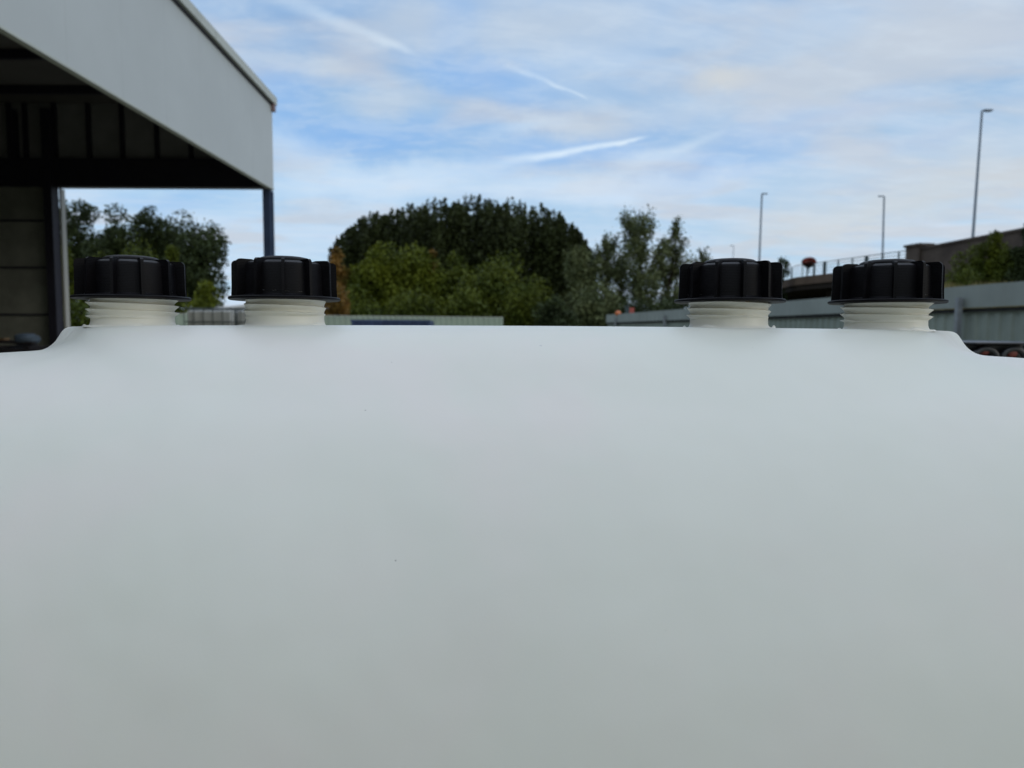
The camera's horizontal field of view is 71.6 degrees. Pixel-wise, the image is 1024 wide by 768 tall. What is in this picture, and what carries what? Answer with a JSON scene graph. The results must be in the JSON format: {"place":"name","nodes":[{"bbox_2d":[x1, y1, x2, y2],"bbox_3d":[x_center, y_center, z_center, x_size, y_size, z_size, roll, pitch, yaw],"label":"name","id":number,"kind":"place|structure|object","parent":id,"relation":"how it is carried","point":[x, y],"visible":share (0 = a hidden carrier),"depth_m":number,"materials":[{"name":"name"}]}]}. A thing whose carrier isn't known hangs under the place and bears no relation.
{"place":"outdoors","nodes":[
{"label":"outdoors","id":0,"kind":"place"},
{"bbox_2d":[0,0,276,345],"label":"warehouse","id":1,"kind":"structure","parent":0,"point":[136,94],"depth_m":18.59,"materials":[{"name":"metal"}]},
{"bbox_2d":[350,320,433,324],"bbox_3d":[-6.485,-2.456,38.983,4.221,2.087,2.290,0,4,0],"label":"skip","id":2,"kind":"object","parent":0,"point":[391,322],"visible":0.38,"depth_m":37.84,"materials":[{"name":"blue paint"}]},
{"bbox_2d":[58,0,1023,309],"label":"sky","id":3,"kind":"structure","parent":0,"point":[587,111],"materials":[{"name":"blue"}]},
{"bbox_2d":[624,306,630,312],"bbox_3d":[6.529,-2.946,40.390,0.320,2.993,0.320,0,4,0],"label":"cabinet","id":4,"kind":"object","parent":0,"point":[626,309],"visible":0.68,"depth_m":40.20,"materials":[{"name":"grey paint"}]},
{"label":"ground","id":5,"kind":"structure","parent":0,"visible":0},
{"bbox_2d":[61,246,82,305],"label":"green bush","id":6,"kind":"object","parent":5,"relation":"on","point":[71,274],"visible":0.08,"depth_m":49.49,"materials":[{"name":"green plant"}]},
{"bbox_2d":[59,198,102,307],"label":"dark tree","id":7,"kind":"object","parent":5,"relation":"on","point":[74,244],"visible":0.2,"depth_m":80.57,"materials":[{"name":"green plant"}]},
{"bbox_2d":[78,203,148,257],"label":"dark tree","id":8,"kind":"object","parent":5,"relation":"on","point":[113,239],"visible":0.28,"depth_m":78.11,"materials":[{"name":"green plant"}]},
{"bbox_2d":[93,232,159,259],"bbox_3d":[-32.844,-8.232,61.644,7.063,10.198,7.147,-3,5,-36],"label":"green bush","id":9,"kind":"object","parent":5,"relation":"on","point":[134,248],"visible":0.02,"depth_m":61.77,"materials":[{"name":"green plant"}]},
{"bbox_2d":[115,205,175,259],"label":"dark tree","id":10,"kind":"object","parent":5,"relation":"on","point":[145,219],"visible":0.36,"depth_m":80.29,"materials":[{"name":"green plant"}]},
{"bbox_2d":[148,224,184,259],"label":"dark tree","id":11,"kind":"object","parent":5,"relation":"on","point":[165,245],"visible":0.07,"depth_m":81.75,"materials":[{"name":"green plant"}]},
{"bbox_2d":[164,244,187,312],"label":"green bush","id":12,"kind":"object","parent":5,"relation":"on","point":[172,254],"visible":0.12,"depth_m":59.33,"materials":[{"name":"green plant"}]},
{"bbox_2d":[160,208,231,309],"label":"dark tree","id":13,"kind":"object","parent":5,"relation":"on","point":[200,256],"visible":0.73,"depth_m":76.05,"materials":[{"name":"green plant"}]},
{"bbox_2d":[181,279,223,312],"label":"green bush","id":14,"kind":"object","parent":5,"relation":"on","point":[204,302],"visible":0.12,"depth_m":51.17,"materials":[{"name":"green plant"}]},
{"bbox_2d":[324,281,350,315],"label":"autumn bush","id":15,"kind":"object","parent":5,"relation":"on","point":[341,307],"visible":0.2,"depth_m":51.31,"materials":[{"name":"orange plant"}]},
{"bbox_2d":[328,246,352,293],"bbox_3d":[-15.548,-7.770,63.571,2.393,9.170,2.320,2,5,21],"label":"autumn tree","id":16,"kind":"object","parent":5,"relation":"on","point":[336,259],"visible":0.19,"depth_m":63.26,"materials":[{"name":"orange plant"}]},
{"bbox_2d":[327,226,367,267],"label":"poplar tree","id":17,"kind":"object","parent":5,"relation":"on","point":[337,243],"visible":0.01,"depth_m":93.75,"materials":[{"name":"green plant"}]},
{"bbox_2d":[337,281,388,315],"bbox_3d":[-12.390,-5.557,57.800,4.956,5.641,6.427,-3,5,-35],"label":"bush","id":18,"kind":"object","parent":5,"relation":"on","point":[362,309],"visible":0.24,"depth_m":57.36,"materials":[{"name":"green plant"}]},
{"bbox_2d":[340,211,403,284],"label":"poplar tree","id":19,"kind":"object","parent":5,"relation":"on","point":[365,233],"visible":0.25,"depth_m":88.54,"materials":[{"name":"green plant"}]},
{"bbox_2d":[337,240,412,315],"bbox_3d":[-12.447,-8.280,65.683,6.999,9.912,7.198,0,4,0],"label":"broadleaf tree","id":20,"kind":"object","parent":5,"relation":"on","point":[375,278],"visible":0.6,"depth_m":63.88,"materials":[{"name":"green plant"}]},
{"bbox_2d":[383,285,441,315],"bbox_3d":[-8.750,-5.356,57.913,7.276,5.263,6.962,0,4,0],"label":"bush","id":21,"kind":"object","parent":5,"relation":"on","point":[415,307],"visible":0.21,"depth_m":57.03,"materials":[{"name":"green plant"}]},
{"bbox_2d":[380,202,447,255],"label":"poplar tree","id":22,"kind":"object","parent":5,"relation":"on","point":[399,216],"visible":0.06,"depth_m":91.10,"materials":[{"name":"green plant"}]},
{"bbox_2d":[386,241,451,313],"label":"broadleaf tree","id":23,"kind":"object","parent":5,"relation":"on","point":[420,276],"visible":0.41,"depth_m":66.32,"materials":[{"name":"green plant"}]},
{"bbox_2d":[428,248,438,273],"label":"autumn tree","id":24,"kind":"object","parent":5,"relation":"on","point":[435,253],"visible":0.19,"depth_m":67.80,"materials":[{"name":"green plant"}]},
{"bbox_2d":[399,197,479,277],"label":"poplar tree","id":25,"kind":"object","parent":5,"relation":"on","point":[436,233],"visible":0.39,"depth_m":85.88,"materials":[{"name":"green plant"}]},
{"bbox_2d":[431,250,469,306],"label":"broadleaf tree","id":26,"kind":"object","parent":5,"relation":"on","point":[455,271],"visible":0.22,"depth_m":68.49,"materials":[{"name":"green plant"}]},
{"bbox_2d":[427,283,491,316],"bbox_3d":[-4.471,-5.551,58.412,6.309,5.622,5.796,0,4,0],"label":"bush","id":27,"kind":"object","parent":5,"relation":"on","point":[469,305],"visible":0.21,"depth_m":56.94,"materials":[{"name":"green plant"}]},
{"bbox_2d":[439,194,512,276],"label":"poplar tree","id":28,"kind":"object","parent":5,"relation":"on","point":[477,208],"visible":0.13,"depth_m":89.07,"materials":[{"name":"green plant"}]},
{"bbox_2d":[445,245,530,316],"bbox_3d":[-1.902,-8.070,65.969,7.817,9.564,7.549,3,5,28],"label":"broadleaf tree","id":29,"kind":"object","parent":5,"relation":"on","point":[495,277],"visible":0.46,"depth_m":64.36,"materials":[{"name":"green plant"}]},
{"bbox_2d":[468,197,547,296],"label":"poplar tree","id":30,"kind":"object","parent":5,"relation":"on","point":[492,245],"visible":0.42,"depth_m":85.66,"materials":[{"name":"green plant"}]},
{"bbox_2d":[493,272,553,325],"bbox_3d":[1.276,-6.096,59.856,5.716,6.556,5.560,-3,5,-35],"label":"bush","id":31,"kind":"object","parent":5,"relation":"on","point":[517,311],"visible":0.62,"depth_m":58.38,"materials":[{"name":"green plant"}]},
{"bbox_2d":[506,202,569,295],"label":"poplar tree","id":32,"kind":"object","parent":5,"relation":"on","point":[547,217],"visible":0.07,"depth_m":89.61,"materials":[{"name":"green plant"}]},
{"bbox_2d":[532,294,580,325],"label":"bush","id":33,"kind":"object","parent":5,"relation":"on","point":[548,313],"visible":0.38,"depth_m":55.17,"materials":[{"name":"green plant"}]},
{"bbox_2d":[530,216,589,319],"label":"poplar tree","id":34,"kind":"object","parent":5,"relation":"on","point":[558,241],"visible":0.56,"depth_m":85.02,"materials":[{"name":"green plant"}]},
{"bbox_2d":[555,240,605,316],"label":"birch tree","id":35,"kind":"object","parent":5,"relation":"on","point":[576,269],"visible":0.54,"depth_m":72.44,"materials":[{"name":"green plant"}]},
{"bbox_2d":[564,239,597,300],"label":"poplar tree","id":36,"kind":"object","parent":5,"relation":"on","point":[589,257],"depth_m":89.65,"materials":[{"name":"green plant"}]},
{"bbox_2d":[563,274,623,325],"bbox_3d":[6.451,-5.953,59.618,5.955,6.359,5.577,0,4,0],"label":"bush","id":37,"kind":"object","parent":5,"relation":"on","point":[592,309],"visible":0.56,"depth_m":58.69,"materials":[{"name":"green plant"}]},
{"bbox_2d":[588,230,628,306],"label":"birch tree","id":38,"kind":"object","parent":5,"relation":"on","point":[606,245],"visible":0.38,"depth_m":76.46,"materials":[{"name":"green plant"}]},
{"bbox_2d":[607,291,658,322],"bbox_3d":[10.625,-5.468,61.665,5.955,5.134,5.044,0,4,0],"label":"bush","id":39,"kind":"object","parent":5,"relation":"on","point":[644,305],"visible":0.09,"depth_m":61.08,"materials":[{"name":"green plant"}]},
{"bbox_2d":[606,204,673,313],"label":"birch tree","id":40,"kind":"object","parent":5,"relation":"on","point":[637,254],"visible":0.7,"depth_m":73.97,"materials":[{"name":"green plant"}]},
{"bbox_2d":[637,296,689,321],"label":"bush","id":41,"kind":"object","parent":5,"relation":"on","point":[663,305],"visible":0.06,"depth_m":58.59,"materials":[{"name":"green plant"}]},
{"bbox_2d":[648,215,695,305],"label":"birch tree","id":42,"kind":"object","parent":5,"relation":"on","point":[676,256],"visible":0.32,"depth_m":76.67,"materials":[{"name":"green plant"}]},
{"bbox_2d":[693,246,711,261],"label":"birch tree","id":43,"kind":"object","parent":5,"relation":"on","point":[701,256],"visible":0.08,"depth_m":78.61,"materials":[{"name":"green plant"}]},
{"bbox_2d":[768,256,795,316],"bbox_3d":[17.090,-4.927,45.781,2.220,6.461,2.456,0,4,0],"label":"bush","id":44,"kind":"object","parent":5,"relation":"on","point":[784,263],"visible":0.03,"depth_m":44.97,"materials":[{"name":"green plant"}]},
{"bbox_2d":[782,273,841,315],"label":"road bridge","id":45,"kind":"structure","parent":5,"relation":"on","point":[809,287],"depth_m":44.55,"materials":[{"name":"concrete"}]},
{"bbox_2d":[758,193,767,260],"bbox_3d":[18.762,-10.635,53.354,0.592,7.309,0.272,0,4,0],"label":"street lamp","id":46,"kind":"object","parent":45,"relation":"on","point":[759,253],"visible":0.6,"depth_m":53.22,"materials":[{"name":"grey metal"}]},
{"bbox_2d":[784,250,905,277],"bbox_3d":[18.839,-7.392,48.856,2.052,0.742,25.416,0,4,-1],"label":"bridge railing","id":47,"kind":"object","parent":45,"relation":"on","point":[837,263],"visible":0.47,"depth_m":41.50,"materials":[{"name":"grey metal"}]},
{"bbox_2d":[801,257,815,276],"bbox_3d":[18.186,-7.161,43.517,0.933,1.261,0.859,0,4,0],"label":"flower basket","id":48,"kind":"object","parent":47,"relation":"attached to","point":[807,262],"visible":0.99,"depth_m":43.32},
{"bbox_2d":[878,196,884,258],"bbox_3d":[28.231,-10.683,54.350,0.674,7.358,0.272,0,4,0],"label":"street lamp","id":49,"kind":"object","parent":45,"relation":"on","point":[883,224],"visible":0.6,"depth_m":54.19,"materials":[{"name":"grey metal"}]},
{"label":"yard","id":50,"kind":"structure","parent":0,"visible":0},
{"bbox_2d":[0,338,50,352],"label":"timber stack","id":51,"kind":"object","parent":50,"relation":"on","point":[10,348],"visible":0.05,"depth_m":10.83,"materials":[{"name":"brown wood"}]},
{"bbox_2d":[14,333,40,345],"bbox_3d":[-7.490,-0.685,10.979,0.322,0.200,0.344,0,4,0],"label":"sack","id":52,"kind":"object","parent":51,"relation":"on","point":[24,337],"visible":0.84,"depth_m":10.87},
{"bbox_2d":[63,299,89,328],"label":"green bush","id":53,"kind":"object","parent":50,"relation":"on","point":[76,308],"visible":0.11,"depth_m":39.08,"materials":[{"name":"green plant"}]},
{"bbox_2d":[215,304,244,310],"bbox_3d":[-9.611,-1.640,25.452,1.431,2.421,2.000,0,4,0],"label":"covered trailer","id":54,"kind":"object","parent":50,"relation":"on","point":[239,306],"visible":0.04,"depth_m":24.38,"materials":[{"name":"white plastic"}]},
{"bbox_2d":[64,312,502,327],"bbox_3d":[-13.450,-3.083,44.077,26.739,2.415,1.938,-1,5,-20],"label":"sheet fence","id":55,"kind":"object","parent":50,"relation":"on","point":[437,320],"visible":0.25,"depth_m":46.67,"materials":[{"name":"grey metal"}]},
{"bbox_2d":[0,255,1023,767],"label":"plastic tank","id":56,"kind":"object","parent":50,"relation":"on","point":[288,527],"visible":1,"depth_m":0.37,"materials":[{"name":"white plastic"}]},
{"bbox_2d":[606,281,1023,340],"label":"hoarding fence","id":57,"kind":"object","parent":50,"relation":"on","point":[995,323],"visible":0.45,"depth_m":14.02,"materials":[{"name":"grey metal"}]},
{"bbox_2d":[962,340,1023,348],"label":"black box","id":58,"kind":"object","parent":50,"relation":"on","point":[997,341],"visible":0.06,"depth_m":2.01,"materials":[{"name":"plastic"}]},
{"bbox_2d":[963,341,1023,357],"bbox_3d":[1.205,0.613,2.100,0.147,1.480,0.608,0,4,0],"label":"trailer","id":59,"kind":"object","parent":50,"relation":"on","point":[1004,349],"visible":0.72,"depth_m":1.76,"materials":[{"name":"plastic"}]},
{"bbox_3d":[-8.744,-0.636,21.064,1.410,1.074,1.112,0,4,0],"label":"caged container","id":60,"kind":"object","parent":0,"visible":0},
{"bbox_2d":[183,308,245,324],"bbox_3d":[-8.738,-1.695,20.985,1.410,1.074,1.112,0,4,0],"label":"caged container","id":61,"kind":"object","parent":60,"relation":"on","point":[205,316],"visible":0.49,"depth_m":20.48,"materials":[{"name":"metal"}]},
{"bbox_3d":[-7.350,-0.653,21.363,1.524,1.078,1.112,0,4,0],"label":"caged container","id":62,"kind":"object","parent":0,"visible":0},
{"bbox_2d":[234,308,245,324],"bbox_3d":[-7.345,-1.715,21.284,1.524,1.078,1.112,0,4,0],"label":"caged container","id":63,"kind":"object","parent":62,"relation":"on","point":[241,317],"visible":0.09,"depth_m":20.77,"materials":[{"name":"metal"}]},
{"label":"embankment","id":64,"kind":"structure","parent":0,"visible":0},
{"bbox_2d":[944,251,968,284],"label":"bank shrub","id":65,"kind":"object","parent":64,"relation":"on","point":[962,264],"visible":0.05,"depth_m":27.08,"materials":[{"name":"green plant"}]},
{"bbox_2d":[944,266,980,286],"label":"bank shrub","id":66,"kind":"object","parent":64,"relation":"on","point":[960,279],"visible":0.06,"depth_m":22.65,"materials":[{"name":"green plant"}]},
{"bbox_2d":[903,227,1023,281],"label":"parapet wall","id":67,"kind":"structure","parent":64,"relation":"on","point":[944,253],"depth_m":33.37,"materials":[{"name":"grey concrete"}]},
{"bbox_2d":[971,109,992,236],"bbox_3d":[21.364,-8.934,32.422,0.688,7.030,0.260,0,4,0],"label":"street lamp","id":68,"kind":"object","parent":67,"relation":"on","point":[977,179],"visible":0.6,"depth_m":32.33,"materials":[{"name":"grey metal"}]},
{"bbox_2d":[960,240,989,283],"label":"bank shrub","id":69,"kind":"object","parent":64,"relation":"on","point":[980,259],"visible":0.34,"depth_m":26.01,"materials":[{"name":"green plant"}]},
{"bbox_2d":[930,279,1023,320],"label":"dry grass","id":70,"kind":"structure","parent":64,"relation":"on","point":[972,283],"depth_m":21.15,"materials":[{"name":"brown plant"}]},
{"bbox_2d":[978,230,1007,284],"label":"bank shrub","id":71,"kind":"object","parent":64,"relation":"on","point":[994,249],"visible":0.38,"depth_m":25.60,"materials":[{"name":"green plant"}]},
{"bbox_2d":[989,245,1018,282],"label":"bank shrub","id":72,"kind":"object","parent":64,"relation":"on","point":[999,273],"visible":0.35,"depth_m":25.16,"materials":[{"name":"green plant"}]},
{"bbox_2d":[1002,226,1023,282],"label":"bank shrub","id":73,"kind":"object","parent":64,"relation":"on","point":[1019,276],"visible":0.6,"depth_m":24.75,"materials":[{"name":"green plant"}]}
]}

